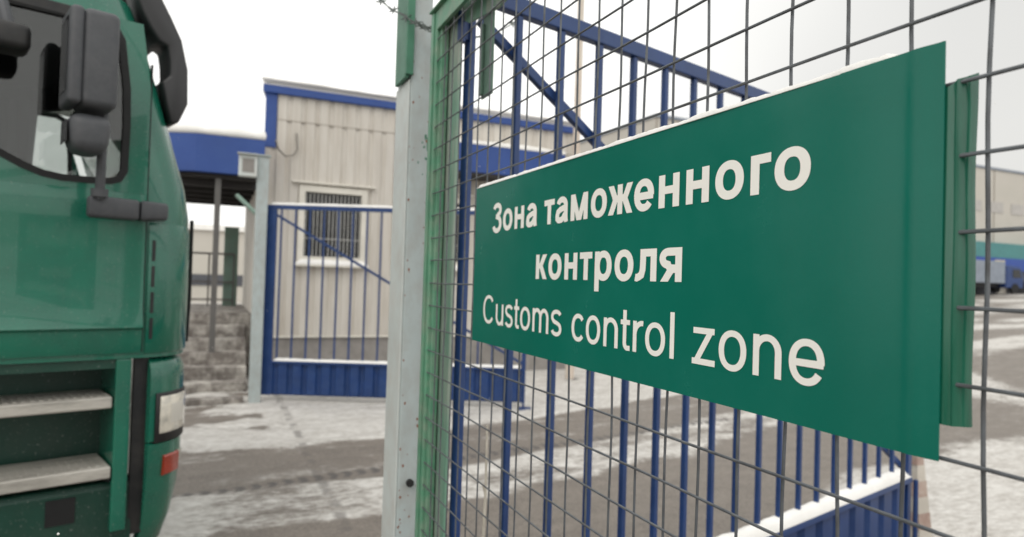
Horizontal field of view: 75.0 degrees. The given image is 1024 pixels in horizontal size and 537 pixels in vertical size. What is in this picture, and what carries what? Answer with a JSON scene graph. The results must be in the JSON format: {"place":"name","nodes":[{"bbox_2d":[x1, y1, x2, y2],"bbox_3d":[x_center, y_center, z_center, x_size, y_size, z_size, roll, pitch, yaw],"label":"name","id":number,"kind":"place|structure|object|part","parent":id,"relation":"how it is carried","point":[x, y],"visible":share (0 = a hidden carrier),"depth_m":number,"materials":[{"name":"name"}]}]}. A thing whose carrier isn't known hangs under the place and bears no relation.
{"place":"outdoors","nodes":[
{"label":"outdoors","id":0,"kind":"place"},
{"bbox_2d":[295,259,367,265],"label":"sill snow","id":1,"kind":"structure","parent":0,"point":[326,262],"depth_m":10.62,"materials":[{"name":"white snow"}]},
{"bbox_2d":[273,358,520,367],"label":"ledge snow","id":2,"kind":"structure","parent":0,"point":[363,362],"depth_m":8.54,"materials":[{"name":"white snow"}]},
{"bbox_2d":[262,76,570,124],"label":"roof snow","id":3,"kind":"structure","parent":0,"point":[323,87],"depth_m":10.84,"materials":[{"name":"white snow"}]},
{"bbox_2d":[32,0,1023,226],"label":"sky","id":4,"kind":"structure","parent":0,"point":[229,46],"materials":[{"name":"white"}]},
{"bbox_2d":[130,293,1023,536],"bbox_3d":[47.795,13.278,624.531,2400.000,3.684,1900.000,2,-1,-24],"label":"ground","id":5,"kind":"structure","parent":0,"point":[286,466],"depth_m":6.11,"materials":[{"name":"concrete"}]},
{"bbox_2d":[0,0,193,536],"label":"truck","id":6,"kind":"object","parent":5,"relation":"on","point":[96,261],"visible":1,"depth_m":3.13,"materials":[{"name":"metal"}]},
{"bbox_3d":[-2.153,-0.400,2.824,1.105,1.564,0.070,3,-1,-42],"label":"door","id":7,"kind":"part","parent":6,"relation":"part of","materials":[{"name":"metal"}]},
{"bbox_2d":[185,396,242,406],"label":"kerb","id":8,"kind":"structure","parent":5,"relation":"on","point":[206,401],"depth_m":8.22,"materials":[{"name":"concrete"}]},
{"bbox_2d":[177,177,255,394],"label":"porch steps","id":9,"kind":"structure","parent":5,"relation":"on","point":[223,329],"depth_m":10.02,"materials":[{"name":"concrete"}]},
{"bbox_2d":[222,227,238,305],"bbox_3d":[-5.362,-0.040,12.720,0.250,1.500,0.040,2,-1,-24],"label":"post","id":10,"kind":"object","parent":9,"relation":"in","point":[231,241],"depth_m":12.70,"materials":[{"name":"green metal"}]},
{"bbox_2d":[188,224,244,301],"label":"storage shed","id":11,"kind":"structure","parent":5,"relation":"on","point":[202,237],"depth_m":36.38,"materials":[{"name":"white metal"}]},
{"bbox_2d":[235,194,254,214],"bbox_3d":[-3.670,0.350,9.291,0.496,2.793,0.076,2,-1,5],"label":"downpipe","id":12,"kind":"object","parent":5,"relation":"on","point":[245,203],"visible":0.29,"depth_m":9.30,"materials":[{"name":"green metal"}]},
{"bbox_2d":[248,154,270,402],"bbox_3d":[-3.227,0.150,8.504,0.180,3.190,0.160,2,-1,-24],"label":"hinge post","id":13,"kind":"object","parent":5,"relation":"on","point":[258,289],"visible":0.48,"depth_m":8.45,"materials":[{"name":"grey metal"}]},
{"bbox_2d":[237,152,258,177],"bbox_3d":[-3.311,-1.293,8.354,0.240,0.282,0.180,2,-1,-24],"label":"flood lamp","id":14,"kind":"object","parent":13,"relation":"attached to","point":[247,167],"visible":1,"depth_m":8.32,"materials":[{"name":"white plastic"}]},
{"bbox_2d":[261,205,530,409],"bbox_3d":[-1.478,0.488,8.559,3.513,2.522,0.135,2,-1,0],"label":"gate leaf","id":15,"kind":"object","parent":13,"relation":"attached to","point":[323,379],"visible":0.46,"depth_m":8.57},
{"bbox_2d":[270,202,474,210],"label":"rail snow","id":16,"kind":"structure","parent":15,"relation":"on","point":[340,205],"depth_m":8.60,"materials":[{"name":"white snow"}]},
{"bbox_2d":[381,0,432,536],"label":"gate post","id":17,"kind":"object","parent":5,"relation":"on","point":[413,55],"visible":0.92,"depth_m":2.30,"materials":[{"name":"grey metal"}]},
{"bbox_2d":[376,0,538,43],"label":"razor wire","id":18,"kind":"object","parent":17,"relation":"attached to","point":[416,22],"visible":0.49,"depth_m":2.28,"materials":[{"name":"metal"}]},
{"bbox_2d":[263,82,572,369],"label":"guard house","id":19,"kind":"structure","parent":5,"relation":"on","point":[326,147],"depth_m":10.82,"materials":[{"name":"beige metal"}]},
{"bbox_2d":[169,132,264,206],"bbox_3d":[-5.241,-1.552,11.303,1.700,0.695,4.100,2,-1,-24],"label":"porch canopy","id":20,"kind":"object","parent":19,"relation":"attached to","point":[218,157],"visible":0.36,"depth_m":9.60,"materials":[{"name":"blue metal"}]},
{"bbox_2d":[167,123,265,139],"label":"roof snow","id":21,"kind":"structure","parent":20,"relation":"on","point":[219,130],"depth_m":9.53,"materials":[{"name":"white snow"}]},
{"bbox_2d":[292,180,375,267],"bbox_3d":[-2.880,-0.695,10.748,1.310,1.345,0.200,2,-1,-24],"label":"window","id":22,"kind":"structure","parent":19,"relation":"in","point":[307,194],"depth_m":10.80,"materials":[{"name":"white glass"}]},
{"bbox_2d":[455,194,472,271],"bbox_3d":[-1.313,-0.633,11.453,1.310,1.345,0.200,2,-1,-24],"label":"window","id":23,"kind":"structure","parent":19,"relation":"in","point":[457,228],"depth_m":11.68,"materials":[{"name":"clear glass"}]},
{"bbox_2d":[458,142,565,181],"bbox_3d":[-0.288,-1.797,11.594,2.450,0.520,0.565,2,-1,-24],"label":"window canopy","id":24,"kind":"object","parent":19,"relation":"attached to","point":[493,157],"visible":0.29,"depth_m":11.33,"materials":[{"name":"blue metal"}]},
{"bbox_2d":[459,139,565,154],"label":"roof snow","id":25,"kind":"structure","parent":24,"relation":"on","point":[529,148],"depth_m":11.48,"materials":[{"name":"white snow"}]},
{"bbox_2d":[433,0,506,536],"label":"board post","id":26,"kind":"object","parent":5,"relation":"on","point":[485,56],"visible":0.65,"depth_m":1.96,"materials":[{"name":"metal"}]},
{"bbox_2d":[415,0,1023,536],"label":"fence","id":27,"kind":"object","parent":26,"relation":"attached to","point":[443,12],"visible":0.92,"depth_m":1.36,"materials":[{"name":"metal"}]},
{"bbox_2d":[472,41,978,460],"bbox_3d":[0.156,-0.014,1.129,0.022,0.378,1.190,2,-1,-24],"label":"customs sign","id":28,"kind":"object","parent":27,"relation":"attached to","point":[804,256],"visible":1,"depth_m":0.77,"materials":[{"name":"plastic"}]},
{"bbox_2d":[477,53,897,188],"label":"snow","id":29,"kind":"structure","parent":28,"relation":"attached to","point":[789,88],"depth_m":0.88,"materials":[{"name":"white snow"}]},
{"bbox_2d":[564,0,583,379],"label":"lamp mast","id":30,"kind":"object","parent":5,"relation":"on","point":[578,139],"visible":0.27,"depth_m":11.45,"materials":[{"name":"grey metal"}]},
{"bbox_2d":[449,0,917,536],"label":"gate leaf","id":31,"kind":"object","parent":5,"relation":"on","point":[857,522],"visible":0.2,"depth_m":2.42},
{"bbox_2d":[717,468,910,536],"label":"ledge snow","id":32,"kind":"structure","parent":31,"relation":"on","point":[806,512],"depth_m":3.31,"materials":[{"name":"white snow"}]},
{"bbox_2d":[580,114,1023,293],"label":"warehouse","id":33,"kind":"structure","parent":5,"relation":"on","point":[1007,197],"depth_m":69.04,"materials":[{"name":"beige metal"}]},
{"bbox_2d":[975,199,981,210],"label":"window","id":34,"kind":"structure","parent":33,"relation":"in","point":[978,203],"depth_m":68.10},
{"bbox_2d":[975,283,995,293],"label":"dock door","id":35,"kind":"structure","parent":33,"relation":"in","point":[979,290],"depth_m":68.15,"materials":[{"name":"grey metal"}]},
{"bbox_2d":[991,201,1002,212],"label":"window","id":36,"kind":"structure","parent":33,"relation":"in","point":[997,207],"depth_m":69.36,"materials":[{"name":"white"}]},
{"bbox_2d":[1006,288,1023,293],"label":"dock door","id":37,"kind":"structure","parent":33,"relation":"in","point":[1007,289],"depth_m":70.09,"materials":[{"name":"grey metal"}]},
{"bbox_2d":[1011,204,1023,215],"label":"window","id":38,"kind":"structure","parent":33,"relation":"in","point":[1016,209],"depth_m":70.81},
{"bbox_2d":[910,456,932,536],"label":"marker post","id":39,"kind":"object","parent":5,"relation":"on","point":[919,475],"visible":0.47,"depth_m":4.17,"materials":[{"name":"white"}]},
{"bbox_2d":[976,260,1022,293],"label":"parked truck","id":40,"kind":"object","parent":5,"relation":"on","point":[1002,275],"visible":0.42,"depth_m":64.78,"materials":[{"name":"blue metal"}]},
{"bbox_2d":[1019,272,1023,290],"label":"parked truck","id":41,"kind":"object","parent":5,"relation":"on","point":[1021,289],"visible":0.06,"depth_m":69.14,"materials":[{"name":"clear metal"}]}
]}

